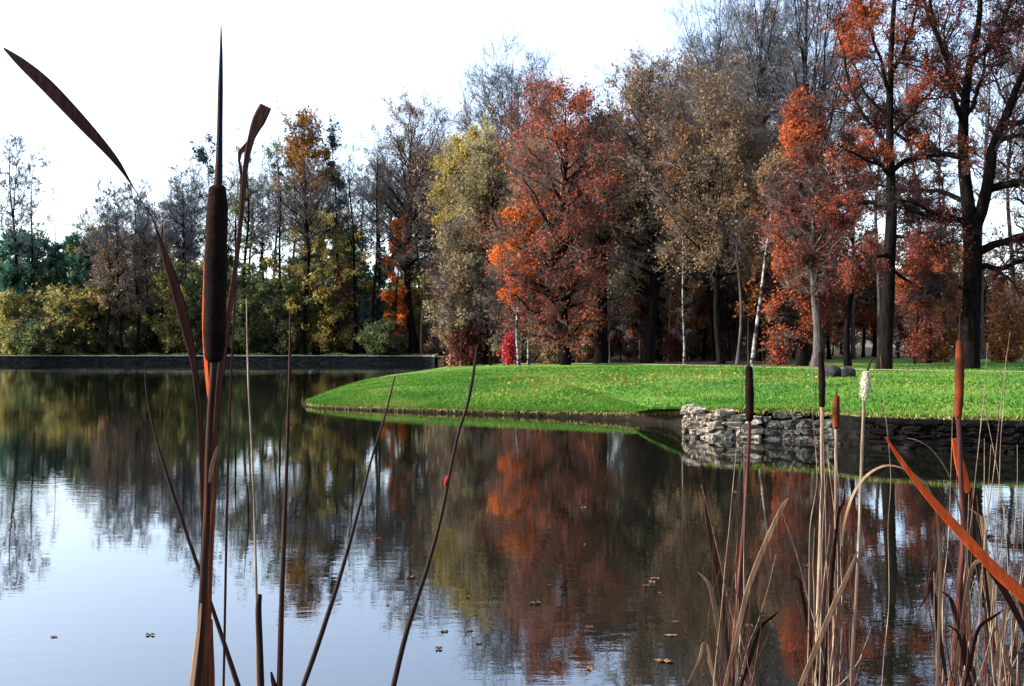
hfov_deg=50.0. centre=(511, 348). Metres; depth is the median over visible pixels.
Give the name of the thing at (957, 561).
reed
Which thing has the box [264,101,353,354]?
autumn tree
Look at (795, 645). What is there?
reed
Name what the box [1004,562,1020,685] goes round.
reed
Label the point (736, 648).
reed
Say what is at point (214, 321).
cattail
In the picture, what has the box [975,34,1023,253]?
bare tree
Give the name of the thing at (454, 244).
bare tree
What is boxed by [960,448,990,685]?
reed
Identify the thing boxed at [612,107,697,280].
woodland tree
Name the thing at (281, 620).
reed
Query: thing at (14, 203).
bare tree
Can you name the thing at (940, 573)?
reed leaf
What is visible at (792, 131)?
autumn tree
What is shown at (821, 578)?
reed
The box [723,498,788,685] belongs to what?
reed leaf
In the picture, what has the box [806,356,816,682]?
reed
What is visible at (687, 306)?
slender tree
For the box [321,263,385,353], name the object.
shrub
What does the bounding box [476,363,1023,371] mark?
path
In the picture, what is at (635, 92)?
bare tree
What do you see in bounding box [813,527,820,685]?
reed
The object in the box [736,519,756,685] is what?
reed
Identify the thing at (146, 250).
bare tree
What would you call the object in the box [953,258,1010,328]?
woodland tree
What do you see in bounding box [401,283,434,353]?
shrub
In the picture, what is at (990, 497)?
reed
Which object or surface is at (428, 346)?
shrub
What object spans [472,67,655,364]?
autumn tree
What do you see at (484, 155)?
birch tree
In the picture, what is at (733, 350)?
shrub
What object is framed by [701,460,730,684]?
reed leaf
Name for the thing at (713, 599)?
reed
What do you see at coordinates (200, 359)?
retaining wall
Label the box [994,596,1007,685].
reed
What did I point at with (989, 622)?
reed
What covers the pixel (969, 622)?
reed leaf
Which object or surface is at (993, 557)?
reed
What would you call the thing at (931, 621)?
reed
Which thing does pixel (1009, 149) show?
woodland tree
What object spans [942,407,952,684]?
reed
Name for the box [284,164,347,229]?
woodland tree
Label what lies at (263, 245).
woodland tree
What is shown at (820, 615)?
reed
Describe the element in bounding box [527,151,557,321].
slender tree
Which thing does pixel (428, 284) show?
slender tree
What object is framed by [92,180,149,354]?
bare tree
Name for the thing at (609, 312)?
bare tree
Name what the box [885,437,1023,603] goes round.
reed leaf
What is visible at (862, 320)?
woodland tree
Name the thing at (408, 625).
reed
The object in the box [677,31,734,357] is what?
woodland tree
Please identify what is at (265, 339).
shrub
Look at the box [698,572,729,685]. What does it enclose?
reed leaf
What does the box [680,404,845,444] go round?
rubble wall
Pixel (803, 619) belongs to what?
reed
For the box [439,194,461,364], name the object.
slender tree
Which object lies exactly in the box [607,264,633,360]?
bare tree
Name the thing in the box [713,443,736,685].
reed
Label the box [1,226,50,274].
woodland tree
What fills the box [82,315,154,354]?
shrub
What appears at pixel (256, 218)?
woodland tree
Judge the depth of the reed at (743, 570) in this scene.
2.32 m
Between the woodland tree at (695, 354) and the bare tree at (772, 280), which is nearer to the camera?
the bare tree at (772, 280)
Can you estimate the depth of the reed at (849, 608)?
2.18 m
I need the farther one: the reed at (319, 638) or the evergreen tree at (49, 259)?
the evergreen tree at (49, 259)
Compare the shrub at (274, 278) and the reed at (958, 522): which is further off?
the shrub at (274, 278)
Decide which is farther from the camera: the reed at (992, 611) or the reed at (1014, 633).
the reed at (992, 611)
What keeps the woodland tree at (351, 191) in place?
on the ground at (868, 350)
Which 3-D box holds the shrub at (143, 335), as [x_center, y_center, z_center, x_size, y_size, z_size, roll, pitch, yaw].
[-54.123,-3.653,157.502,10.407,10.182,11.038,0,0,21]
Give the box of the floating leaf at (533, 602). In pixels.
[529,601,541,603]
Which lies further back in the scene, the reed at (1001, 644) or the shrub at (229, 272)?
the shrub at (229, 272)
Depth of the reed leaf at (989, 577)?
2.60 m
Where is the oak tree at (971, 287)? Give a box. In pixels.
[841,0,1023,368]
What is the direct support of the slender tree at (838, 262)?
on the lawn at (836, 360)
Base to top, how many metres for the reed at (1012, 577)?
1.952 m
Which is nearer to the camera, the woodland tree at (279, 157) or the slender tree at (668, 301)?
the slender tree at (668, 301)
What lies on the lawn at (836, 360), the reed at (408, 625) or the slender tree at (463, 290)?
the slender tree at (463, 290)
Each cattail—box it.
[189,25,227,685]
[731,318,753,685]
[814,299,825,685]
[831,389,839,685]
[849,357,872,685]
[948,312,970,685]
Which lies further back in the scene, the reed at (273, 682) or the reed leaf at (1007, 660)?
the reed leaf at (1007, 660)
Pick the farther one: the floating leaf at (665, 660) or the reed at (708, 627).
the floating leaf at (665, 660)
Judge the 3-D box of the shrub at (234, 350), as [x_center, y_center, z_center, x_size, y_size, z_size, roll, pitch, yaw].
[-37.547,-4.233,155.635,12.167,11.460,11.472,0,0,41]
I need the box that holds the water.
[0,363,1023,685]
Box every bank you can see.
[302,357,448,406]
[308,405,714,427]
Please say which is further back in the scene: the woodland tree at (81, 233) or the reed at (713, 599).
the woodland tree at (81, 233)
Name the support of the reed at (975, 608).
in the water
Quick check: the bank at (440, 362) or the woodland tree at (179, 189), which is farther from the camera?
the woodland tree at (179, 189)
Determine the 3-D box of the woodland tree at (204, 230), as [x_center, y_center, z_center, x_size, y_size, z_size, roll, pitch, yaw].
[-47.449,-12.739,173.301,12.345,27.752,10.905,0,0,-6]
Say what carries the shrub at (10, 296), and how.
on the ground at (868, 350)
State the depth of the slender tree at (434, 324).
145.34 m
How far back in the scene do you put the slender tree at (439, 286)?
90.23 m
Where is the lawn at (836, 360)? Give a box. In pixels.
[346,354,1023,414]
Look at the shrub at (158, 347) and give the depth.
154.98 m
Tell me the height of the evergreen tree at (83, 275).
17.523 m
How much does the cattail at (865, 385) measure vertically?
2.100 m
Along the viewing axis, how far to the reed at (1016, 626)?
2.40 m
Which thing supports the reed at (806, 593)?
in the water
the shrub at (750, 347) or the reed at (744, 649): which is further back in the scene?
the shrub at (750, 347)
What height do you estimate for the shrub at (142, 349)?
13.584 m
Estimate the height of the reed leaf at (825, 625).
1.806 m
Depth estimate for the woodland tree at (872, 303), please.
111.03 m
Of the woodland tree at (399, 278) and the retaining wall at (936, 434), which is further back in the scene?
the woodland tree at (399, 278)
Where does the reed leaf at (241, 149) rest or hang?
on the near bank
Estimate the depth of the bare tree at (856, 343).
170.48 m
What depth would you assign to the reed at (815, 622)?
1.81 m
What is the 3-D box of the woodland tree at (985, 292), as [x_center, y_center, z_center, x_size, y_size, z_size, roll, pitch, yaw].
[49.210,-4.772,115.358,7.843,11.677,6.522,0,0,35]
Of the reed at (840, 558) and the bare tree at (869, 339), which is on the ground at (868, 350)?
the bare tree at (869, 339)
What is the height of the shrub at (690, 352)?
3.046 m
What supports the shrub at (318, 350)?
on the ground at (868, 350)
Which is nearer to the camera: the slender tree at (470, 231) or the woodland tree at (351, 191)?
the slender tree at (470, 231)
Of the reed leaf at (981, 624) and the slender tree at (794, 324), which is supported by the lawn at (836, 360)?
the slender tree at (794, 324)
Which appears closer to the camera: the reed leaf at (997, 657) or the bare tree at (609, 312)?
the reed leaf at (997, 657)
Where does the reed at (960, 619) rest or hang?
on the near bank
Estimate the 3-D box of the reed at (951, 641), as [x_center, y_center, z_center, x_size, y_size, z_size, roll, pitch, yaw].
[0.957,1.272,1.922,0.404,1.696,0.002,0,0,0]
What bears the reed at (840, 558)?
in the water
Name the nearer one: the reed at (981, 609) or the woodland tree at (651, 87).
the reed at (981, 609)
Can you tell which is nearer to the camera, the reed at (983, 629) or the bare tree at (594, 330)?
the reed at (983, 629)
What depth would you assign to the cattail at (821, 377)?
2.70 m
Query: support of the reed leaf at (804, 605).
in the water
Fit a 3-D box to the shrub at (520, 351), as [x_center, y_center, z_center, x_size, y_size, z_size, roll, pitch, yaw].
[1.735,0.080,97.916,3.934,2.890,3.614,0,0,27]
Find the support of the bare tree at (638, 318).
on the lawn at (836, 360)
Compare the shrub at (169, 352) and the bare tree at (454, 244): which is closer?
the bare tree at (454, 244)
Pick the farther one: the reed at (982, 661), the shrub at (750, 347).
the shrub at (750, 347)
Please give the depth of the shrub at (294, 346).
146.37 m
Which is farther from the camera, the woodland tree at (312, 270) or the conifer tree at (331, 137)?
the woodland tree at (312, 270)
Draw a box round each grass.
[0,352,438,357]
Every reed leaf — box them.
[3,48,209,685]
[222,141,246,685]
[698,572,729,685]
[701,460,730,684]
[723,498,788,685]
[740,611,778,685]
[792,575,818,685]
[798,551,857,685]
[823,489,844,685]
[841,464,941,685]
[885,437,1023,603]
[907,438,971,680]
[918,582,947,685]
[942,591,978,685]
[948,625,971,685]
[952,551,990,685]
[964,609,1003,685]
[970,509,1002,685]
[979,627,1016,685]
[986,569,1023,633]
[990,594,1023,685]
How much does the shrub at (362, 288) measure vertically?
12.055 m
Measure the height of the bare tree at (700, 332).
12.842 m
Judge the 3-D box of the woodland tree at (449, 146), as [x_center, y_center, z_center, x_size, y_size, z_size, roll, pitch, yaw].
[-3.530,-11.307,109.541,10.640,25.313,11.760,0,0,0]
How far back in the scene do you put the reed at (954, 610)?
1.92 m
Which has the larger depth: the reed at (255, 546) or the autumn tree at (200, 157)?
the autumn tree at (200, 157)
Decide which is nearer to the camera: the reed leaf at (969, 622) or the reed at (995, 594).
the reed leaf at (969, 622)
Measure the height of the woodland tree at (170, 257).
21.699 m
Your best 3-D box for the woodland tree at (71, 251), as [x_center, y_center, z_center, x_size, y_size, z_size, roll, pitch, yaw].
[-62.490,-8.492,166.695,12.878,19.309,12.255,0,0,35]
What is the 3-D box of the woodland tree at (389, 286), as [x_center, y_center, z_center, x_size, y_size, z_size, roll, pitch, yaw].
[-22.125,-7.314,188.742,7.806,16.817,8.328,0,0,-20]
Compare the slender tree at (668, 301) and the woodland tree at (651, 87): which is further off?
the woodland tree at (651, 87)
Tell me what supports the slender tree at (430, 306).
on the lawn at (836, 360)
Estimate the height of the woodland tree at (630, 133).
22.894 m
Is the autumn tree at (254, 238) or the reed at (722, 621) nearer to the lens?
the reed at (722, 621)
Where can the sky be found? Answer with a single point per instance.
(143, 73)
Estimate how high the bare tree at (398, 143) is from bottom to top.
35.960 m
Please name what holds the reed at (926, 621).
in the water
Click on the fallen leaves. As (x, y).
(807, 386)
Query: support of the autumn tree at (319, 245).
on the ground at (868, 350)
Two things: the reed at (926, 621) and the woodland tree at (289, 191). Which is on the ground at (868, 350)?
the woodland tree at (289, 191)
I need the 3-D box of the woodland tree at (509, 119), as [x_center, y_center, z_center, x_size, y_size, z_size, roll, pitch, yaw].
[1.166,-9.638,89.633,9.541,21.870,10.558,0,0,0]
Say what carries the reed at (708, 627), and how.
in the water
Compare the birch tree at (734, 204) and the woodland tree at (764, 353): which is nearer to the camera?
the birch tree at (734, 204)
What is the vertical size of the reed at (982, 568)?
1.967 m
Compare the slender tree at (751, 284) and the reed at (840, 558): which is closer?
the reed at (840, 558)
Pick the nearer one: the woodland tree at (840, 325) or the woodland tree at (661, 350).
the woodland tree at (661, 350)
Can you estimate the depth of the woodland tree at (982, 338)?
91.12 m
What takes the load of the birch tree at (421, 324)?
on the ground at (868, 350)
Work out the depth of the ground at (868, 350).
258.63 m
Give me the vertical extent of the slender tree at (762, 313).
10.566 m
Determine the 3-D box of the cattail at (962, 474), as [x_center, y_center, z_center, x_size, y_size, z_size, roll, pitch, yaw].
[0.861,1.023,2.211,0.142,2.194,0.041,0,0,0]
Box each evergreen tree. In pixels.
[0,236,35,353]
[7,259,54,301]
[19,239,73,303]
[50,230,101,300]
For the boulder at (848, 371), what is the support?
on the lawn at (836, 360)
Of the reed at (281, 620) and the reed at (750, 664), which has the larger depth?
the reed at (750, 664)
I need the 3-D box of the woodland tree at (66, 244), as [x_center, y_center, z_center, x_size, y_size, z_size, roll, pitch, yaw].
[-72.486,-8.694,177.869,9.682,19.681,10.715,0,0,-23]
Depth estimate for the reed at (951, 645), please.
2.00 m
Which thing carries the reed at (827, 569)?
on the near bank
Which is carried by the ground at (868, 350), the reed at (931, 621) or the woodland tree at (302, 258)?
the woodland tree at (302, 258)
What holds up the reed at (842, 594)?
in the water
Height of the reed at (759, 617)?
1.606 m
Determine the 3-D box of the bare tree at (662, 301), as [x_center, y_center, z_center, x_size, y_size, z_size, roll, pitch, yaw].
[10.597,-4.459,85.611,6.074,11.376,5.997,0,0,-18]
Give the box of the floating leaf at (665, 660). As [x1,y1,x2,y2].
[654,659,670,662]
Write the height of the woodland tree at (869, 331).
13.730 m
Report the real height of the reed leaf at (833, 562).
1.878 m
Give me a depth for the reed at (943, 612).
2.73 m
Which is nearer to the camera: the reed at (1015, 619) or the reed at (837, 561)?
the reed at (837, 561)
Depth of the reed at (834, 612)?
2.61 m
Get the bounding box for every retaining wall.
[0,355,438,363]
[838,415,1023,452]
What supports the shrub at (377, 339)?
on the ground at (868, 350)
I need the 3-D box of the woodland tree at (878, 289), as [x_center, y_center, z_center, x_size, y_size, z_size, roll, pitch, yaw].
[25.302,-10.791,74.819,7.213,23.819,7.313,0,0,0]
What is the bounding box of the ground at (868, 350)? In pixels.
[196,347,1001,355]
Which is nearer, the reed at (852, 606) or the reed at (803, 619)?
the reed at (803, 619)
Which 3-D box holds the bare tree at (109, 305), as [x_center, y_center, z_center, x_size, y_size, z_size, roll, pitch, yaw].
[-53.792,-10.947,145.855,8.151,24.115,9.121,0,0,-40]
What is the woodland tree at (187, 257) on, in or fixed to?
on the ground at (868, 350)
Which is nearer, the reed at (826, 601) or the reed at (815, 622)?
the reed at (815, 622)
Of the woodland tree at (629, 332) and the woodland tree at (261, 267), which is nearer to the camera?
the woodland tree at (629, 332)
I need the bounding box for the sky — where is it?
[0,0,1023,346]
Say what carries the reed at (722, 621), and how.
in the water
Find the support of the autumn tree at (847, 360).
on the lawn at (836, 360)
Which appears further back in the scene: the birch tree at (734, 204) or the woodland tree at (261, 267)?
the woodland tree at (261, 267)
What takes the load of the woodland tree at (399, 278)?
on the ground at (868, 350)
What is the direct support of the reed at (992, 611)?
in the water
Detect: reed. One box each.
[144,365,240,685]
[210,103,270,685]
[246,299,257,685]
[270,672,276,685]
[277,310,290,685]
[301,376,395,685]
[391,346,477,685]
[687,534,760,685]
[701,485,745,685]
[708,555,725,685]
[712,493,721,685]
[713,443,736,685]
[718,362,743,685]
[719,542,729,685]
[725,575,736,685]
[728,483,740,641]
[728,635,751,685]
[733,628,802,685]
[734,537,741,680]
[735,573,737,685]
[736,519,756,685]
[737,445,744,685]
[738,555,775,682]
[738,599,754,683]
[741,585,748,685]
[744,464,766,685]
[744,592,750,669]
[746,633,768,685]
[777,496,828,685]
[781,549,822,683]
[781,608,808,685]
[787,592,808,681]
[792,635,800,681]
[802,577,812,682]
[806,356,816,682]
[806,557,825,685]
[811,410,865,685]
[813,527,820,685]
[814,375,826,685]
[814,527,829,685]
[819,459,827,685]
[823,439,829,685]
[825,533,834,665]
[826,472,842,685]
[827,446,837,685]
[828,515,835,685]
[830,570,835,676]
[833,419,841,684]
[833,495,845,685]
[835,496,840,681]
[835,603,844,685]
[836,627,870,685]
[842,546,849,685]
[848,512,849,683]
[848,512,854,685]
[851,585,863,685]
[853,550,870,685]
[880,356,890,685]
[925,550,942,669]
[925,553,940,685]
[926,547,935,680]
[932,529,945,660]
[934,587,935,642]
[935,528,944,685]
[936,540,963,678]
[941,597,957,684]
[941,634,955,685]
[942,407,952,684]
[943,599,968,681]
[945,558,958,685]
[946,546,960,685]
[947,343,987,685]
[949,605,952,674]
[953,557,956,685]
[954,533,957,683]
[956,472,958,566]
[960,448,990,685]
[961,610,997,684]
[963,612,978,685]
[965,503,972,685]
[965,528,968,636]
[967,496,981,683]
[968,551,998,670]
[972,509,991,685]
[973,334,1009,681]
[973,554,985,685]
[974,585,988,685]
[975,516,996,685]
[976,438,985,685]
[976,495,985,685]
[976,523,989,685]
[978,381,1011,685]
[978,531,996,685]
[981,565,988,685]
[981,572,994,685]
[983,582,994,677]
[986,360,1005,685]
[986,492,996,685]
[990,534,1003,685]
[991,499,1005,630]
[991,521,998,678]
[994,591,1006,685]
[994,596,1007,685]
[995,527,1005,679]
[998,445,1017,685]
[999,609,1010,685]
[1002,520,1023,677]
[1002,632,1022,682]
[1003,531,1016,685]
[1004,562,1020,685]
[1006,516,1019,654]
[1008,533,1019,684]
[1008,572,1023,683]
[1016,494,1023,683]
[1017,563,1019,685]
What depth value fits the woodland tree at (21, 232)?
175.12 m
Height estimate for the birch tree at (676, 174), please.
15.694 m
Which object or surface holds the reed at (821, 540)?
in the water
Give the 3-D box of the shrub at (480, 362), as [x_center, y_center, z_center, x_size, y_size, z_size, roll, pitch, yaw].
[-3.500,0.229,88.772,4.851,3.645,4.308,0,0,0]
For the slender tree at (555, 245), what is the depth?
80.16 m
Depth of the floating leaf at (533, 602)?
8.57 m
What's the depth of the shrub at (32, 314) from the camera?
147.07 m
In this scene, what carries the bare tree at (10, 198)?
on the ground at (868, 350)
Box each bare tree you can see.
[0,128,51,354]
[0,134,35,354]
[1,143,54,298]
[38,181,68,298]
[74,176,140,353]
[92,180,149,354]
[108,172,163,354]
[120,183,164,354]
[149,148,210,354]
[326,120,371,354]
[355,120,402,353]
[360,87,459,354]
[423,219,479,366]
[429,208,480,365]
[436,20,591,359]
[455,246,508,365]
[478,260,529,364]
[552,270,579,342]
[558,254,598,362]
[573,222,634,362]
[574,34,710,363]
[578,261,595,361]
[593,294,627,349]
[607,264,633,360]
[612,235,649,361]
[613,284,638,353]
[622,239,681,360]
[636,244,689,360]
[659,0,783,360]
[664,233,706,359]
[669,274,697,345]
[686,219,731,359]
[701,264,748,360]
[717,0,808,360]
[719,250,790,360]
[723,0,884,361]
[754,216,797,340]
[824,313,842,354]
[834,312,857,353]
[850,287,876,351]
[850,331,866,353]
[893,322,908,354]
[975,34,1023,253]
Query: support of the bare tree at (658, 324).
on the lawn at (836, 360)
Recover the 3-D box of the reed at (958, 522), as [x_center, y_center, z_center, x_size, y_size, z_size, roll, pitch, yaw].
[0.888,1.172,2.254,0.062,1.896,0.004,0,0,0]
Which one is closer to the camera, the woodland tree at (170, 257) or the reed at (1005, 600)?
the reed at (1005, 600)
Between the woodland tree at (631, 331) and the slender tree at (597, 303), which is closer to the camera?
the slender tree at (597, 303)
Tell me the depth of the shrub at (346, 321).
146.11 m
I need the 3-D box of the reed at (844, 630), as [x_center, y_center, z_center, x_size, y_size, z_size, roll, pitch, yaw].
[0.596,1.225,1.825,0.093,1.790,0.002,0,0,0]
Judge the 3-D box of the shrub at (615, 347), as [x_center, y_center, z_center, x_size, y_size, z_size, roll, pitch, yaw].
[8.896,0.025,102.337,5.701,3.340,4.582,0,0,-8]
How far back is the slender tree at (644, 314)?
81.93 m
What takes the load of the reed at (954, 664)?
in the water
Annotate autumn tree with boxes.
[189,133,234,276]
[227,126,264,354]
[260,136,299,354]
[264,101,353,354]
[379,214,417,354]
[423,113,509,363]
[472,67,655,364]
[557,108,665,363]
[607,36,805,363]
[745,134,876,366]
[754,82,851,365]
[791,0,991,368]
[805,137,884,365]
[882,177,957,363]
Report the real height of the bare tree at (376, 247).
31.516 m
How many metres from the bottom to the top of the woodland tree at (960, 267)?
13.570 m
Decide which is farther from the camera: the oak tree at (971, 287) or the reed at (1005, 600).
the oak tree at (971, 287)
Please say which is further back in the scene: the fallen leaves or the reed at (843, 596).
the fallen leaves
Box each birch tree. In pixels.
[413,195,433,354]
[429,123,550,364]
[486,197,546,365]
[514,230,547,365]
[651,112,709,363]
[698,97,765,364]
[750,147,798,365]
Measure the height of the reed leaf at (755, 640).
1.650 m
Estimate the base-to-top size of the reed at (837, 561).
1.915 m
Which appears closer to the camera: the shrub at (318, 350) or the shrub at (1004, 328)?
the shrub at (1004, 328)
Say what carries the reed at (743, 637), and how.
in the water
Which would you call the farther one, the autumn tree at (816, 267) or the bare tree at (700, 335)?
the bare tree at (700, 335)
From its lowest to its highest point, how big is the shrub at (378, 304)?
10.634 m
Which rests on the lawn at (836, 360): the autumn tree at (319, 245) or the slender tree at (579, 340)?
the slender tree at (579, 340)
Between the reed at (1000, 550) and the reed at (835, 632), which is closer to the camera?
the reed at (1000, 550)
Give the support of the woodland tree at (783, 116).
on the lawn at (836, 360)
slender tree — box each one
[420,228,445,337]
[421,172,446,352]
[422,232,450,366]
[422,239,460,354]
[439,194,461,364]
[443,227,479,365]
[451,229,487,362]
[498,153,555,363]
[512,255,537,361]
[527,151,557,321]
[541,170,586,323]
[550,143,600,362]
[575,161,613,341]
[579,244,586,361]
[622,261,660,357]
[627,244,666,344]
[643,163,696,361]
[660,261,700,332]
[662,231,685,335]
[662,231,706,361]
[681,267,706,337]
[692,232,728,359]
[696,193,746,343]
[726,194,783,337]
[728,183,780,360]
[742,209,797,333]
[747,242,779,360]
[761,244,789,331]
[776,159,808,359]
[787,228,797,358]
[808,161,850,301]
[809,227,853,360]
[825,231,846,358]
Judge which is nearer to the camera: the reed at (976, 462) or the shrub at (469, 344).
the reed at (976, 462)
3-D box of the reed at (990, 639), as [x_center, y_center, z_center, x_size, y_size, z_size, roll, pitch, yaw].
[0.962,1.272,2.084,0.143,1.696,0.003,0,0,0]
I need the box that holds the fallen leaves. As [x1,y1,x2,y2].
[369,363,1022,410]
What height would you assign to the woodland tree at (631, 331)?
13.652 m
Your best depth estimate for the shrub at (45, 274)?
148.84 m
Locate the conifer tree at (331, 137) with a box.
[321,113,348,353]
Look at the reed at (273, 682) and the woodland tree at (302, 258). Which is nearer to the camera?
the reed at (273, 682)
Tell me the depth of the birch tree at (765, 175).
57.87 m
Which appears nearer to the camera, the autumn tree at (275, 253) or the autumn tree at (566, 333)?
the autumn tree at (566, 333)
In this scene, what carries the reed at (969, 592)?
in the water
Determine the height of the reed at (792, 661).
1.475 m
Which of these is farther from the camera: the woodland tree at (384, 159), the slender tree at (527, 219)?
the woodland tree at (384, 159)
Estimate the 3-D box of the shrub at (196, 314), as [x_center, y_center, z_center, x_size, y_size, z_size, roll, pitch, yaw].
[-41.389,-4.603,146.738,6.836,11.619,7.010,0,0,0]
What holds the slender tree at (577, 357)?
on the lawn at (836, 360)
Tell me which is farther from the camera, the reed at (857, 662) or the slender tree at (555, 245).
the slender tree at (555, 245)
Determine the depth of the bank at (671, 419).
31.43 m
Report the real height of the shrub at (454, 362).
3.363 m
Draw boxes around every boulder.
[825,365,841,376]
[841,367,855,377]
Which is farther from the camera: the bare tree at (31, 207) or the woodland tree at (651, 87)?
the bare tree at (31, 207)
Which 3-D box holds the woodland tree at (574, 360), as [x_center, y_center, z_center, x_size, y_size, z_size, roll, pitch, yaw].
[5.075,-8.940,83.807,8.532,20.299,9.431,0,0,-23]
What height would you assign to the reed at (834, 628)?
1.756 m
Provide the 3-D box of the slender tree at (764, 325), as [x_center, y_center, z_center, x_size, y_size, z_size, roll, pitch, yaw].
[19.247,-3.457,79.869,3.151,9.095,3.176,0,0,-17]
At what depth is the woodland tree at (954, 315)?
113.74 m
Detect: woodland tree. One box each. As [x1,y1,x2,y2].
[0,226,42,277]
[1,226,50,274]
[47,234,85,294]
[64,231,147,289]
[66,203,115,266]
[67,219,104,276]
[78,230,137,281]
[81,211,139,275]
[114,190,159,273]
[123,209,169,277]
[133,194,182,270]
[134,190,206,269]
[142,227,189,283]
[154,230,202,276]
[159,180,207,353]
[161,178,205,282]
[182,182,246,261]
[184,256,202,279]
[187,253,233,282]
[196,155,268,251]
[226,172,281,275]
[230,169,297,279]
[237,253,257,281]
[246,154,341,268]
[246,253,288,285]
[251,133,315,277]
[274,163,332,285]
[281,253,310,282]
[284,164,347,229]
[294,221,386,287]
[297,257,333,352]
[298,157,357,249]
[325,152,371,263]
[339,233,396,283]
[340,165,387,281]
[347,141,399,292]
[352,153,414,286]
[359,147,429,277]
[371,237,421,291]
[372,263,395,295]
[389,153,450,354]
[395,145,434,287]
[410,246,440,289]
[413,139,509,248]
[426,109,503,328]
[442,92,520,359]
[479,93,559,361]
[495,115,581,361]
[529,111,631,361]
[589,64,708,358]
[605,58,711,174]
[608,101,656,343]
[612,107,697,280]
[622,278,639,356]
[622,291,642,338]
[629,44,796,358]
[633,65,750,358]
[640,102,710,359]
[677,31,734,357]
[679,50,831,358]
[701,0,840,358]
[740,29,836,358]
[767,0,865,350]
[800,5,886,359]
[825,303,844,355]
[829,238,868,355]
[834,17,921,356]
[835,227,899,356]
[839,238,908,356]
[866,243,906,335]
[868,1,956,362]
[874,291,920,357]
[902,249,962,356]
[907,17,972,361]
[913,272,962,324]
[936,0,1023,358]
[945,238,1009,321]
[949,248,1016,355]
[949,270,961,355]
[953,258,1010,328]
[969,0,1023,360]
[988,275,1023,340]
[993,291,1023,333]
[1003,258,1023,333]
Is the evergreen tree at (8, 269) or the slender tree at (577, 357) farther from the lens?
the evergreen tree at (8, 269)
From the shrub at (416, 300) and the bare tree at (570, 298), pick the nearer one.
the bare tree at (570, 298)
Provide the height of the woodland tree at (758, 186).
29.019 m
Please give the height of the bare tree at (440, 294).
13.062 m
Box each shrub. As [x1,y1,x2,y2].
[0,282,52,354]
[0,316,75,356]
[2,301,44,353]
[7,264,76,354]
[21,279,97,354]
[22,284,100,354]
[38,276,118,354]
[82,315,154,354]
[90,304,141,354]
[92,287,135,354]
[109,293,163,354]
[110,267,182,354]
[132,292,174,353]
[140,253,202,353]
[151,265,202,354]
[153,310,184,354]
[180,259,251,353]
[183,270,230,354]
[226,268,283,354]
[226,282,264,354]
[232,264,304,354]
[247,277,313,354]
[256,272,320,354]
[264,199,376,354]
[282,271,347,354]
[284,269,301,353]
[298,278,363,354]
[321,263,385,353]
[329,256,353,352]
[343,278,386,354]
[347,287,405,352]
[352,316,404,354]
[360,262,436,354]
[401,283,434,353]
[405,305,438,354]
[418,325,448,354]
[439,339,495,365]
[441,331,459,366]
[447,321,488,366]
[481,329,515,362]
[497,330,516,364]
[514,337,541,360]
[524,326,581,363]
[578,340,595,359]
[586,333,635,358]
[617,339,642,358]
[656,330,696,361]
[661,331,701,359]
[700,329,749,359]
[741,337,755,357]
[757,323,795,365]
[763,343,793,357]
[792,326,839,357]
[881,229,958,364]
[898,298,961,361]
[980,287,1023,362]
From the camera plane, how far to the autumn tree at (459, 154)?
87.42 m
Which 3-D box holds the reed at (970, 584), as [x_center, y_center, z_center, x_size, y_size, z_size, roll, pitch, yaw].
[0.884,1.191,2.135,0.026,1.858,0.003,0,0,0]
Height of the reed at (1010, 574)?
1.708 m
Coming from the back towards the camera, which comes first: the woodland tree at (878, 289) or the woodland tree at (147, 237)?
the woodland tree at (147, 237)
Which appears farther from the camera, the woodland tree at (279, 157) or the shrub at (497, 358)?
the woodland tree at (279, 157)
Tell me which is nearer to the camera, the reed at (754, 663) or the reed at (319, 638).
the reed at (319, 638)
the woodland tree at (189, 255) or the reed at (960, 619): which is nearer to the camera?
the reed at (960, 619)
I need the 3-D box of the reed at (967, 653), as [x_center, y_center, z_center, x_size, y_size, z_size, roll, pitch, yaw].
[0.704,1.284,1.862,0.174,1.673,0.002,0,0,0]
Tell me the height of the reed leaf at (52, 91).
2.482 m
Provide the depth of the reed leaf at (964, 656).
1.86 m
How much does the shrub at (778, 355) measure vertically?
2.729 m
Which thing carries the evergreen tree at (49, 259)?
on the ground at (868, 350)
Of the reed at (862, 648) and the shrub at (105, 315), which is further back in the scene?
the shrub at (105, 315)
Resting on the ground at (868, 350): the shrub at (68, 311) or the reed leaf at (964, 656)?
the shrub at (68, 311)
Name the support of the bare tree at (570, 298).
on the lawn at (836, 360)
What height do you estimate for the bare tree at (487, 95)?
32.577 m
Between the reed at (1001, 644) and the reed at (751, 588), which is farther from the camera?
the reed at (751, 588)
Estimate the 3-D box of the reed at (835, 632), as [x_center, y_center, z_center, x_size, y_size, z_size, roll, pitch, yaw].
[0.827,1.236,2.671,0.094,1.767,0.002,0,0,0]
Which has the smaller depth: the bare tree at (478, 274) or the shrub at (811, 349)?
the bare tree at (478, 274)
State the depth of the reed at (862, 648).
2.53 m
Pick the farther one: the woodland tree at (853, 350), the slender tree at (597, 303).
the woodland tree at (853, 350)
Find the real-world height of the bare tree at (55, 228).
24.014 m
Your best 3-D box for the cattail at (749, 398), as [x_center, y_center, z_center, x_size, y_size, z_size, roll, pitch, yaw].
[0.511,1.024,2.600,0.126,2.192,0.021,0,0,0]
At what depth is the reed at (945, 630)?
1.82 m
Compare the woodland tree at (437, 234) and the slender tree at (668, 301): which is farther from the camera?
the woodland tree at (437, 234)
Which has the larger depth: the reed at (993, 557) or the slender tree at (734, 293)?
the slender tree at (734, 293)
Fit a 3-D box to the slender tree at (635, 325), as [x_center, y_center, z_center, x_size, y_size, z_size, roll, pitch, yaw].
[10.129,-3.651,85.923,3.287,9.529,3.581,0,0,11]

